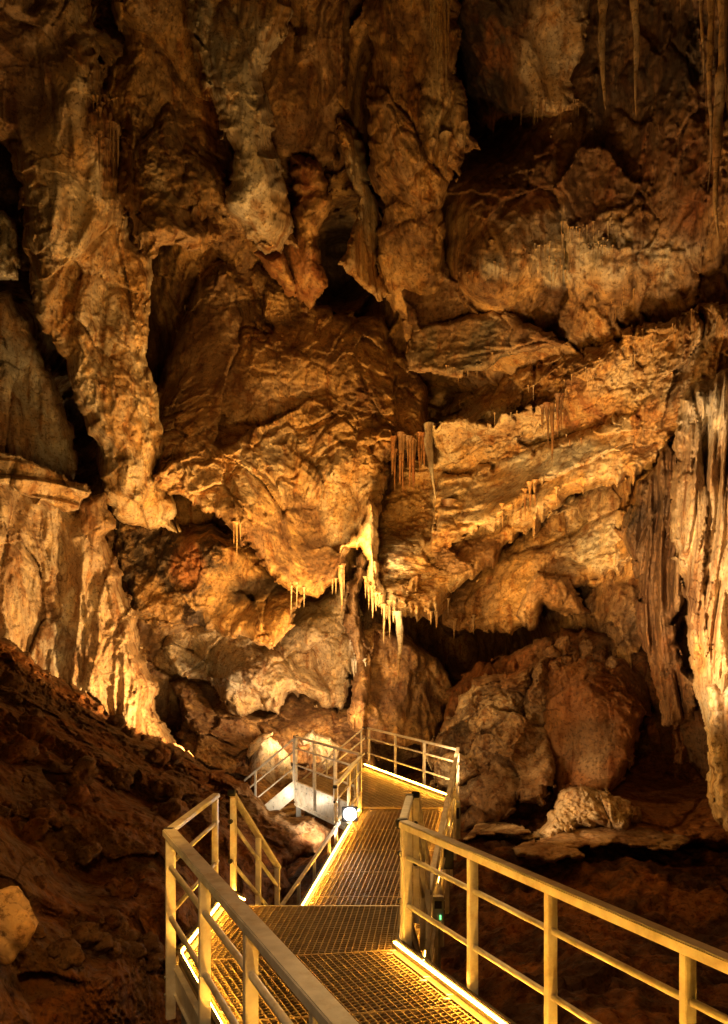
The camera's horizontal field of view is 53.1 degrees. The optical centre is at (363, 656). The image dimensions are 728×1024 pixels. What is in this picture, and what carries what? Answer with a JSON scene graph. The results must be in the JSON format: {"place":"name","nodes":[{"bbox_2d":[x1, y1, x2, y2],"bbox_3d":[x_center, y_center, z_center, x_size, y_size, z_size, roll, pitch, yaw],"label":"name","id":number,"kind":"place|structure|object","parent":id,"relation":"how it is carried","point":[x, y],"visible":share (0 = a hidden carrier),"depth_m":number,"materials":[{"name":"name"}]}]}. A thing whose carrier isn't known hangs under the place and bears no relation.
{"place":"outdoors","nodes":[
{"label":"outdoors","id":0,"kind":"place"},
{"bbox_2d":[0,638,333,1023],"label":"muddy slope","id":1,"kind":"structure","parent":0,"point":[38,985],"depth_m":9.61,"materials":[{"name":"soil"}]},
{"bbox_2d":[0,670,24,692],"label":"stone","id":2,"kind":"object","parent":1,"relation":"on","point":[13,679],"visible":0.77,"depth_m":12.27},
{"bbox_2d":[0,886,38,964],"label":"boulder","id":3,"kind":"object","parent":1,"relation":"on","point":[19,922],"visible":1,"depth_m":5.50,"materials":[{"name":"stone"}]},
{"bbox_2d":[0,733,38,763],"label":"stone","id":4,"kind":"object","parent":1,"relation":"on","point":[21,749],"visible":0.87,"depth_m":9.97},
{"bbox_2d":[17,714,46,741],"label":"stone","id":5,"kind":"object","parent":1,"relation":"on","point":[34,725],"visible":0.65,"depth_m":10.95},
{"bbox_2d":[19,817,48,842],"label":"stone","id":6,"kind":"object","parent":1,"relation":"on","point":[35,829],"visible":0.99,"depth_m":8.60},
{"bbox_2d":[31,926,46,938],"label":"stone","id":7,"kind":"object","parent":1,"relation":"on","point":[40,932],"visible":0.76,"depth_m":6.63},
{"bbox_2d":[33,744,49,762],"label":"stone","id":8,"kind":"object","parent":1,"relation":"on","point":[43,755],"visible":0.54,"depth_m":10.46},
{"bbox_2d":[29,806,56,824],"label":"stone","id":9,"kind":"object","parent":1,"relation":"on","point":[49,813],"visible":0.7,"depth_m":8.93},
{"bbox_2d":[39,734,55,749],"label":"stone","id":10,"kind":"object","parent":1,"relation":"on","point":[48,741],"visible":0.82,"depth_m":11.07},
{"bbox_2d":[46,936,84,969],"bbox_3d":[-2.716,2.725,6.634,0.374,0.264,0.286,16,39,27],"label":"stone","id":11,"kind":"object","parent":1,"relation":"on","point":[70,954],"visible":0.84,"depth_m":6.56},
{"bbox_2d":[63,784,90,805],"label":"stone","id":12,"kind":"object","parent":1,"relation":"on","point":[77,795],"visible":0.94,"depth_m":9.88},
{"bbox_2d":[69,747,88,764],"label":"stone","id":13,"kind":"object","parent":1,"relation":"on","point":[76,755],"visible":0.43,"depth_m":11.09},
{"bbox_2d":[64,756,98,786],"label":"stone","id":14,"kind":"object","parent":1,"relation":"on","point":[85,769],"visible":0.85,"depth_m":10.54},
{"bbox_2d":[70,921,102,949],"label":"stone","id":15,"kind":"object","parent":1,"relation":"on","point":[86,935],"visible":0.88,"depth_m":7.15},
{"bbox_2d":[74,840,102,865],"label":"stone","id":16,"kind":"object","parent":1,"relation":"on","point":[88,853],"visible":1,"depth_m":8.98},
{"bbox_2d":[92,932,113,955],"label":"stone","id":17,"kind":"object","parent":1,"relation":"on","point":[104,945],"visible":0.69,"depth_m":7.25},
{"bbox_2d":[104,910,121,928],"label":"stone","id":18,"kind":"object","parent":1,"relation":"on","point":[112,919],"visible":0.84,"depth_m":7.87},
{"bbox_2d":[104,878,122,896],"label":"stone","id":19,"kind":"object","parent":1,"relation":"on","point":[113,887],"visible":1,"depth_m":8.64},
{"bbox_2d":[106,941,121,959],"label":"stone","id":20,"kind":"object","parent":1,"relation":"on","point":[114,951],"visible":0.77,"depth_m":7.37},
{"bbox_2d":[106,714,126,728],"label":"stone","id":21,"kind":"object","parent":1,"relation":"on","point":[118,721],"visible":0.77,"depth_m":13.92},
{"bbox_2d":[109,768,133,790],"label":"stone","id":22,"kind":"object","parent":1,"relation":"on","point":[121,779],"visible":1,"depth_m":11.42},
{"bbox_2d":[117,876,136,898],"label":"stone","id":23,"kind":"object","parent":1,"relation":"on","point":[129,886],"visible":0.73,"depth_m":8.72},
{"bbox_2d":[124,929,142,942],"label":"stone","id":24,"kind":"object","parent":1,"relation":"on","point":[132,935],"visible":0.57,"depth_m":7.87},
{"bbox_2d":[128,940,146,959],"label":"stone","id":25,"kind":"object","parent":1,"relation":"on","point":[138,950],"visible":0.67,"depth_m":7.69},
{"bbox_2d":[143,931,163,954],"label":"stone","id":26,"kind":"object","parent":1,"relation":"on","point":[152,943],"visible":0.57,"depth_m":8.09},
{"bbox_2d":[146,953,164,974],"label":"stone","id":27,"kind":"object","parent":1,"relation":"on","point":[154,961],"visible":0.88,"depth_m":7.89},
{"bbox_2d":[148,749,163,763],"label":"stone","id":28,"kind":"object","parent":1,"relation":"on","point":[155,756],"visible":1,"depth_m":13.39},
{"bbox_2d":[152,778,168,798],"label":"stone","id":29,"kind":"object","parent":1,"relation":"on","point":[159,788],"visible":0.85,"depth_m":12.04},
{"bbox_2d":[153,745,170,767],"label":"stone","id":30,"kind":"object","parent":1,"relation":"on","point":[165,751],"visible":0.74,"depth_m":13.52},
{"bbox_2d":[157,797,189,822],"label":"stone","id":31,"kind":"object","parent":1,"relation":"on","point":[173,809],"visible":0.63,"depth_m":11.22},
{"bbox_2d":[166,784,183,800],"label":"stone","id":32,"kind":"object","parent":1,"relation":"on","point":[174,791],"visible":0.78,"depth_m":12.04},
{"bbox_2d":[174,890,515,1023],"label":"walkway deck","id":33,"kind":"structure","parent":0,"point":[440,993],"depth_m":5.77,"materials":[{"name":"metal"}]},
{"bbox_2d":[163,793,219,916],"bbox_3d":[-1.548,2.122,6.683,0.084,1.456,1.617,0,0,3],"label":"guardrail","id":34,"kind":"object","parent":33,"relation":"attached to","point":[188,816],"visible":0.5,"depth_m":7.07,"materials":[{"name":"metal"}]},
{"bbox_2d":[163,828,358,1023],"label":"guardrail","id":35,"kind":"object","parent":33,"relation":"attached to","point":[317,999],"visible":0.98,"depth_m":4.24,"materials":[{"name":"metal"}]},
{"bbox_2d":[240,923,421,981],"bbox_3d":[-0.260,3.395,8.310,2.130,1.746,2.115,0,0,0],"label":"stair","id":36,"kind":"object","parent":33,"relation":"attached to","point":[415,945],"visible":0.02,"depth_m":8.15,"materials":[{"name":"metal"}]},
{"bbox_2d":[227,790,280,904],"bbox_3d":[-1.211,2.620,8.264,0.084,2.488,1.647,0,0,11],"label":"guardrail","id":37,"kind":"object","parent":36,"relation":"attached to","point":[236,803],"visible":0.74,"depth_m":8.03,"materials":[{"name":"metal"}]},
{"bbox_2d":[412,791,430,963],"bbox_3d":[0.664,2.638,8.234,0.084,2.524,1.760,0,0,9],"label":"guardrail","id":38,"kind":"object","parent":36,"relation":"attached to","point":[421,881],"visible":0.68,"depth_m":8.21,"materials":[{"name":"metal"}]},
{"bbox_2d":[399,794,413,943],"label":"guardrail","id":39,"kind":"object","parent":33,"relation":"attached to","point":[407,811],"visible":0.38,"depth_m":6.65,"materials":[{"name":"metal"}]},
{"bbox_2d":[396,818,727,1023],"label":"guardrail","id":40,"kind":"object","parent":33,"relation":"attached to","point":[691,951],"visible":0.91,"depth_m":4.49,"materials":[{"name":"metal"}]},
{"bbox_2d":[0,0,727,779],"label":"cave wall","id":41,"kind":"structure","parent":0,"point":[642,174],"depth_m":18.01,"materials":[{"name":"stone"}]},
{"bbox_2d":[0,210,20,279],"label":"rock ledge","id":42,"kind":"object","parent":41,"relation":"attached to","point":[10,262],"visible":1,"depth_m":18.19,"materials":[{"name":"stone"}]},
{"bbox_2d":[0,290,77,480],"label":"rock wall","id":43,"kind":"structure","parent":41,"relation":"attached to","point":[36,426],"depth_m":19.36,"materials":[{"name":"stone"}]},
{"bbox_2d":[0,484,175,743],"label":"rock wall","id":44,"kind":"structure","parent":41,"relation":"attached to","point":[68,614],"depth_m":17.04,"materials":[{"name":"stone"}]},
{"bbox_2d":[0,453,90,511],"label":"rock ledge","id":45,"kind":"object","parent":44,"relation":"on","point":[31,479],"visible":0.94,"depth_m":16.03,"materials":[{"name":"stone"}]},
{"bbox_2d":[78,492,116,547],"bbox_3d":[-6.811,-3.487,18.542,1.005,2.051,4.316,0,0,-21],"label":"rock slab","id":46,"kind":"object","parent":45,"relation":"on","point":[97,519],"visible":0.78,"depth_m":16.83,"materials":[{"name":"stone"}]},
{"bbox_2d":[0,0,180,532],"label":"hanging rock","id":47,"kind":"object","parent":41,"relation":"attached to","point":[91,275],"visible":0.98,"depth_m":15.99,"materials":[{"name":"stone"}]},
{"bbox_2d":[111,121,116,186],"bbox_3d":[-5.349,-10.662,15.554,0.128,1.449,0.124,0,0,24],"label":"stalactite","id":48,"kind":"object","parent":47,"relation":"hanging from","point":[114,125],"visible":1,"depth_m":15.54},
{"bbox_2d":[102,0,298,258],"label":"hanging rock","id":49,"kind":"object","parent":41,"relation":"attached to","point":[176,158],"visible":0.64,"depth_m":16.10,"materials":[{"name":"stone"}]},
{"bbox_2d":[112,513,305,649],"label":"rock wall","id":50,"kind":"structure","parent":41,"relation":"attached to","point":[205,576],"depth_m":20.77,"materials":[{"name":"stone"}]},
{"bbox_2d":[184,0,293,254],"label":"hanging rock","id":51,"kind":"object","parent":41,"relation":"attached to","point":[235,43],"visible":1,"depth_m":15.17,"materials":[{"name":"stone"}]},
{"bbox_2d":[161,585,362,717],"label":"rock wall","id":52,"kind":"structure","parent":41,"relation":"attached to","point":[310,655],"depth_m":23.43,"materials":[{"name":"stone"}]},
{"bbox_2d":[342,549,370,662],"bbox_3d":[-0.251,-1.711,24.174,0.978,3.902,3.956,0,0,0],"label":"dripstone","id":53,"kind":"object","parent":52,"relation":"attached to","point":[352,623],"visible":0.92,"depth_m":22.56,"materials":[{"name":"stone"}]},
{"bbox_2d":[152,260,428,597],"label":"rock wall","id":54,"kind":"structure","parent":41,"relation":"attached to","point":[283,417],"depth_m":20.81,"materials":[{"name":"stone"}]},
{"bbox_2d":[338,565,343,610],"bbox_3d":[-0.618,-1.772,19.411,0.178,1.286,0.182,0,0,0],"label":"stalactite","id":55,"kind":"object","parent":54,"relation":"hanging from","point":[340,572],"visible":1,"depth_m":19.37},
{"bbox_2d":[340,498,386,607],"bbox_3d":[0.013,-2.869,20.019,1.348,3.542,4.164,0,0,0],"label":"flowstone","id":56,"kind":"object","parent":54,"relation":"attached to","point":[366,539],"visible":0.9,"depth_m":18.65,"materials":[{"name":"stone"}]},
{"bbox_2d":[254,153,332,309],"bbox_3d":[-1.971,-12.125,20.382,2.192,5.280,5.254,0,0,-6],"label":"hanging rock","id":57,"kind":"object","parent":41,"relation":"attached to","point":[299,273],"visible":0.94,"depth_m":18.63,"materials":[{"name":"stone"}]},
{"bbox_2d":[293,0,350,171],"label":"hanging rock","id":58,"kind":"object","parent":41,"relation":"attached to","point":[323,38],"visible":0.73,"depth_m":17.36,"materials":[{"name":"stone"}]},
{"bbox_2d":[336,117,386,301],"bbox_3d":[0.032,-12.460,20.175,1.552,6.545,6.327,0,0,0],"label":"hanging rock","id":59,"kind":"object","parent":41,"relation":"attached to","point":[358,262],"visible":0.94,"depth_m":18.63,"materials":[{"name":"stone"}]},
{"bbox_2d":[362,0,480,352],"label":"hanging rock","id":60,"kind":"object","parent":41,"relation":"attached to","point":[415,111],"visible":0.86,"depth_m":16.41,"materials":[{"name":"stone"}]},
{"bbox_2d":[439,131,451,177],"bbox_3d":[1.838,-11.197,16.343,0.290,0.960,0.330,0,0,0],"label":"stalactite","id":61,"kind":"object","parent":60,"relation":"hanging from","point":[445,137],"visible":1,"depth_m":16.27},
{"bbox_2d":[401,260,568,377],"bbox_3d":[2.904,-9.889,20.322,5.618,5.474,4.085,0,0,19],"label":"rock slab","id":62,"kind":"object","parent":41,"relation":"attached to","point":[450,330],"visible":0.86,"depth_m":18.70,"materials":[{"name":"stone"}]},
{"bbox_2d":[457,0,589,132],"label":"hanging rock","id":63,"kind":"object","parent":41,"relation":"attached to","point":[514,56],"visible":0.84,"depth_m":17.80,"materials":[{"name":"stone"}]},
{"bbox_2d":[442,483,631,634],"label":"rock wall","id":64,"kind":"structure","parent":41,"relation":"attached to","point":[584,551],"depth_m":20.58,"materials":[{"name":"stone"}]},
{"bbox_2d":[516,571,591,631],"bbox_3d":[5.370,-1.605,20.470,2.096,1.886,4.163,0,0,13],"label":"rock arch","id":65,"kind":"object","parent":64,"relation":"attached to","point":[557,593],"visible":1,"depth_m":18.75,"materials":[{"name":"stone"}]},
{"bbox_2d":[377,302,727,623],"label":"rock band","id":66,"kind":"object","parent":41,"relation":"attached to","point":[667,372],"visible":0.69,"depth_m":18.83,"materials":[{"name":"stone"}]},
{"bbox_2d":[393,611,403,682],"bbox_3d":[0.851,-0.223,18.314,0.294,1.816,0.258,0,0,0],"label":"stalactite","id":67,"kind":"object","parent":66,"relation":"hanging from","point":[399,624],"visible":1,"depth_m":18.22},
{"bbox_2d":[432,388,563,464],"bbox_3d":[3.683,-6.657,21.176,3.867,2.092,5.519,0,0,12],"label":"rock ledge","id":68,"kind":"object","parent":66,"relation":"attached to","point":[449,436],"visible":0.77,"depth_m":19.99,"materials":[{"name":"stone"}]},
{"bbox_2d":[424,422,435,500],"bbox_3d":[1.830,-5.439,20.543,0.322,2.232,0.348,0,0,-31],"label":"stalactite","id":69,"kind":"object","parent":68,"relation":"hanging from","point":[428,437],"visible":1,"depth_m":20.45},
{"bbox_2d":[549,403,554,459],"bbox_3d":[4.762,-5.636,18.439,0.136,1.521,0.150,0,0,0],"label":"stalactite","id":70,"kind":"object","parent":68,"relation":"hanging from","point":[552,405],"visible":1,"depth_m":18.41},
{"bbox_2d":[403,414,662,592],"bbox_3d":[4.569,-4.199,20.343,7.577,5.404,5.333,0,0,28],"label":"rock band","id":71,"kind":"object","parent":66,"relation":"attached to","point":[482,493],"visible":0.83,"depth_m":19.32,"materials":[{"name":"stone"}]},
{"bbox_2d":[613,442,696,726],"bbox_3d":[6.835,-1.861,17.069,1.877,6.845,5.640,0,0,21],"label":"flowstone","id":72,"kind":"object","parent":66,"relation":"attached to","point":[643,532],"visible":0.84,"depth_m":15.26,"materials":[{"name":"stone"}]},
{"bbox_2d":[598,0,607,109],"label":"stalactite","id":73,"kind":"object","parent":41,"relation":"hanging from","point":[602,6],"visible":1,"depth_m":12.45},
{"bbox_2d":[630,0,639,112],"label":"stalactite","id":74,"kind":"object","parent":41,"relation":"hanging from","point":[634,6],"visible":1,"depth_m":12.17},
{"bbox_2d":[669,368,727,825],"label":"flowstone","id":75,"kind":"object","parent":41,"relation":"attached to","point":[698,524],"visible":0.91,"depth_m":12.73,"materials":[{"name":"stone"}]},
{"bbox_2d":[704,683,727,831],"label":"flowstone","id":76,"kind":"object","parent":75,"relation":"attached to","point":[716,729],"visible":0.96,"depth_m":11.77,"materials":[{"name":"stone"}]},
{"bbox_2d":[699,0,704,77],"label":"stalactite","id":77,"kind":"object","parent":41,"relation":"hanging from","point":[701,3],"visible":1,"depth_m":11.18},
{"bbox_2d":[706,0,714,185],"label":"stalactite","id":78,"kind":"object","parent":41,"relation":"hanging from","point":[710,33],"visible":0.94,"depth_m":10.97},
{"bbox_2d":[712,0,727,239],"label":"stalactite","id":79,"kind":"object","parent":41,"relation":"hanging from","point":[718,110],"visible":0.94,"depth_m":10.46},
{"bbox_2d":[724,0,727,114],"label":"stalactite","id":80,"kind":"object","parent":41,"relation":"hanging from","point":[726,38],"visible":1,"depth_m":10.18},
{"bbox_2d":[263,755,727,1023],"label":"ground","id":81,"kind":"structure","parent":0,"point":[683,890],"depth_m":12.10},
{"bbox_2d":[169,677,379,816],"bbox_3d":[-2.798,2.891,23.294,6.818,4.432,9.564,0,0,-11],"label":"rock heap","id":82,"kind":"object","parent":81,"relation":"on","point":[212,734],"visible":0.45,"depth_m":22.57,"materials":[{"name":"stone"}]},
{"bbox_2d":[245,737,292,786],"bbox_3d":[-2.941,3.477,22.380,1.623,2.289,3.844,0,0,-7],"label":"boulder","id":83,"kind":"object","parent":82,"relation":"on","point":[268,748],"visible":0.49,"depth_m":20.56,"materials":[{"name":"stone"}]},
{"bbox_2d":[246,732,272,758],"bbox_3d":[-3.084,2.637,21.398,0.780,1.108,3.157,0,0,-8],"label":"rock slab","id":84,"kind":"object","parent":83,"relation":"on","point":[254,745],"visible":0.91,"depth_m":19.90,"materials":[{"name":"stone"}]},
{"bbox_2d":[264,773,363,817],"bbox_3d":[-2.441,4.556,19.115,4.782,3.007,2.276,0,0,7],"label":"stair","id":85,"kind":"object","parent":81,"relation":"on","point":[279,801],"visible":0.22,"depth_m":17.95,"materials":[{"name":"metal"}]},
{"bbox_2d":[244,735,298,796],"bbox_3d":[-3.249,3.920,18.051,3.330,3.989,0.084,0,0,7],"label":"guardrail","id":86,"kind":"object","parent":85,"relation":"attached to","point":[254,784],"visible":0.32,"depth_m":17.91,"materials":[{"name":"metal"}]},
{"bbox_2d":[302,726,365,786],"bbox_3d":[-1.599,3.920,20.151,3.330,3.989,0.084,0,0,7],"label":"guardrail","id":87,"kind":"object","parent":85,"relation":"attached to","point":[346,742],"visible":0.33,"depth_m":20.00,"materials":[{"name":"metal"}]},
{"bbox_2d":[298,730,341,769],"bbox_3d":[-1.420,3.421,23.389,1.850,2.354,3.941,0,0,0],"label":"boulder","id":88,"kind":"object","parent":81,"relation":"on","point":[321,749],"visible":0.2,"depth_m":21.75,"materials":[{"name":"stone"}]},
{"bbox_2d":[259,809,456,1023],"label":"ramp","id":89,"kind":"structure","parent":81,"relation":"on","point":[320,878],"depth_m":12.30,"materials":[{"name":"metal"}]},
{"bbox_2d":[280,821,340,904],"bbox_3d":[-0.843,3.683,11.950,0.065,1.477,2.263,0,0,21],"label":"kerb rail","id":90,"kind":"object","parent":89,"relation":"attached to","point":[307,868],"visible":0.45,"depth_m":11.97,"materials":[{"name":"metal"}]},
{"bbox_2d":[342,806,357,831],"bbox_3d":[-0.253,2.935,13.095,0.292,0.483,0.249,0,0,0],"label":"flood lamp","id":91,"kind":"object","parent":90,"relation":"attached to","point":[349,813],"visible":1,"depth_m":13.00,"materials":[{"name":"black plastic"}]},
{"bbox_2d":[333,756,361,863],"bbox_3d":[-0.292,2.877,13.815,0.084,1.751,1.720,0,0,16],"label":"guardrail","id":92,"kind":"object","parent":89,"relation":"attached to","point":[358,761],"visible":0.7,"depth_m":13.83,"materials":[{"name":"metal"}]},
{"bbox_2d":[426,747,459,1023],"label":"guardrail","id":93,"kind":"object","parent":89,"relation":"attached to","point":[448,816],"visible":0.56,"depth_m":12.02,"materials":[{"name":"metal"}]},
{"bbox_2d":[431,895,443,921],"bbox_3d":[1.002,3.428,9.892,0.160,0.340,0.137,0,0,0],"label":"cable box","id":94,"kind":"object","parent":93,"relation":"attached to","point":[437,909],"visible":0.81,"depth_m":9.84,"materials":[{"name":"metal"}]},
{"bbox_2d":[444,848,453,868],"bbox_3d":[1.357,3.238,11.796,0.180,0.400,0.148,0,0,0],"label":"cable box","id":95,"kind":"object","parent":93,"relation":"attached to","point":[449,859],"visible":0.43,"depth_m":11.73,"materials":[{"name":"black plastic"}]},
{"bbox_2d":[294,763,446,904],"bbox_3d":[-0.013,4.311,16.929,2.492,2.778,5.474,0,0,-22],"label":"landing","id":96,"kind":"object","parent":81,"relation":"on","point":[323,802],"visible":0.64,"depth_m":16.62,"materials":[{"name":"metal"}]},
{"bbox_2d":[293,735,361,828],"bbox_3d":[-0.886,2.747,16.246,0.099,1.606,3.718,0,0,-27],"label":"guardrail","id":97,"kind":"object","parent":96,"relation":"attached to","point":[334,759],"visible":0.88,"depth_m":16.72,"materials":[{"name":"metal"}]},
{"bbox_2d":[366,727,459,795],"bbox_3d":[1.045,2.597,17.652,0.084,1.306,5.074,0,0,-22],"label":"guardrail","id":98,"kind":"object","parent":96,"relation":"attached to","point":[424,753],"visible":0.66,"depth_m":17.55,"materials":[{"name":"metal"}]},
{"bbox_2d":[456,800,459,838],"bbox_3d":[1.890,3.343,14.896,0.140,0.750,0.208,0,0,0],"label":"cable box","id":99,"kind":"object","parent":96,"relation":"attached to","point":[458,819],"visible":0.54,"depth_m":14.80,"materials":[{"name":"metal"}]},
{"bbox_2d":[346,620,453,750],"bbox_3d":[1.319,1.000,24.380,3.763,4.388,5.314,0,0,0],"label":"rock pillar","id":100,"kind":"object","parent":81,"relation":"on","point":[412,703],"visible":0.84,"depth_m":22.98,"materials":[{"name":"stone"}]},
{"bbox_2d":[432,753,479,790],"bbox_3d":[2.353,3.066,18.811,1.238,1.498,3.920,0,0,8],"label":"boulder","id":101,"kind":"object","parent":81,"relation":"on","point":[467,768],"visible":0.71,"depth_m":17.27,"materials":[{"name":"stone"}]},
{"bbox_2d":[426,656,556,832],"bbox_3d":[3.706,2.415,19.443,4.137,5.049,6.237,0,0,0],"label":"boulder","id":102,"kind":"object","parent":81,"relation":"on","point":[493,729],"visible":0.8,"depth_m":18.03,"materials":[{"name":"stone"}]},
{"bbox_2d":[463,822,530,840],"bbox_3d":[3.172,4.152,17.494,1.549,0.903,4.722,0,0,11],"label":"rock plate","id":103,"kind":"object","parent":81,"relation":"on","point":[490,828],"visible":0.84,"depth_m":15.91,"materials":[{"name":"stone"}]},
{"bbox_2d":[512,839,584,862],"bbox_3d":[3.886,4.102,15.267,1.502,0.991,4.088,0,0,13],"label":"rock plate","id":104,"kind":"object","parent":81,"relation":"on","point":[541,851],"visible":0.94,"depth_m":13.61,"materials":[{"name":"stone"}]},
{"bbox_2d":[440,627,686,816],"bbox_3d":[5.578,2.129,20.466,6.902,5.882,5.590,0,0,13],"label":"rock heap","id":105,"kind":"object","parent":81,"relation":"on","point":[514,661],"visible":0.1,"depth_m":19.41,"materials":[{"name":"stone"}]},
{"bbox_2d":[501,783,641,839],"bbox_3d":[4.788,3.796,17.096,3.255,1.940,4.967,0,0,19],"label":"rock mound","id":106,"kind":"object","parent":81,"relation":"on","point":[582,806],"visible":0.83,"depth_m":15.22,"materials":[{"name":"stone"}]},
{"bbox_2d":[542,656,651,809],"bbox_3d":[6.224,2.195,19.530,2.950,4.498,5.594,0,0,16],"label":"boulder","id":107,"kind":"object","parent":81,"relation":"on","point":[592,723],"visible":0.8,"depth_m":17.27,"materials":[{"name":"stone"}]},
{"bbox_2d":[543,645,561,657],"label":"stone","id":108,"kind":"object","parent":107,"relation":"on","point":[552,651],"visible":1,"depth_m":17.17,"materials":[{"name":"stone"}]},
{"bbox_2d":[554,635,571,656],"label":"stone","id":109,"kind":"object","parent":107,"relation":"on","point":[562,644],"visible":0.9,"depth_m":17.20,"materials":[{"name":"stone"}]},
{"bbox_2d":[578,639,594,659],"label":"stone","id":110,"kind":"object","parent":107,"relation":"on","point":[585,648],"visible":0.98,"depth_m":17.20,"materials":[{"name":"stone"}]},
{"bbox_2d":[536,826,691,850],"bbox_3d":[5.463,4.029,16.124,3.219,0.900,5.884,0,0,22],"label":"rock plate","id":111,"kind":"object","parent":81,"relation":"on","point":[652,839],"visible":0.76,"depth_m":14.51,"materials":[{"name":"stone"}]},
{"bbox_2d":[611,750,727,846],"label":"soil mound","id":112,"kind":"object","parent":81,"relation":"on","point":[658,794],"visible":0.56,"depth_m":16.97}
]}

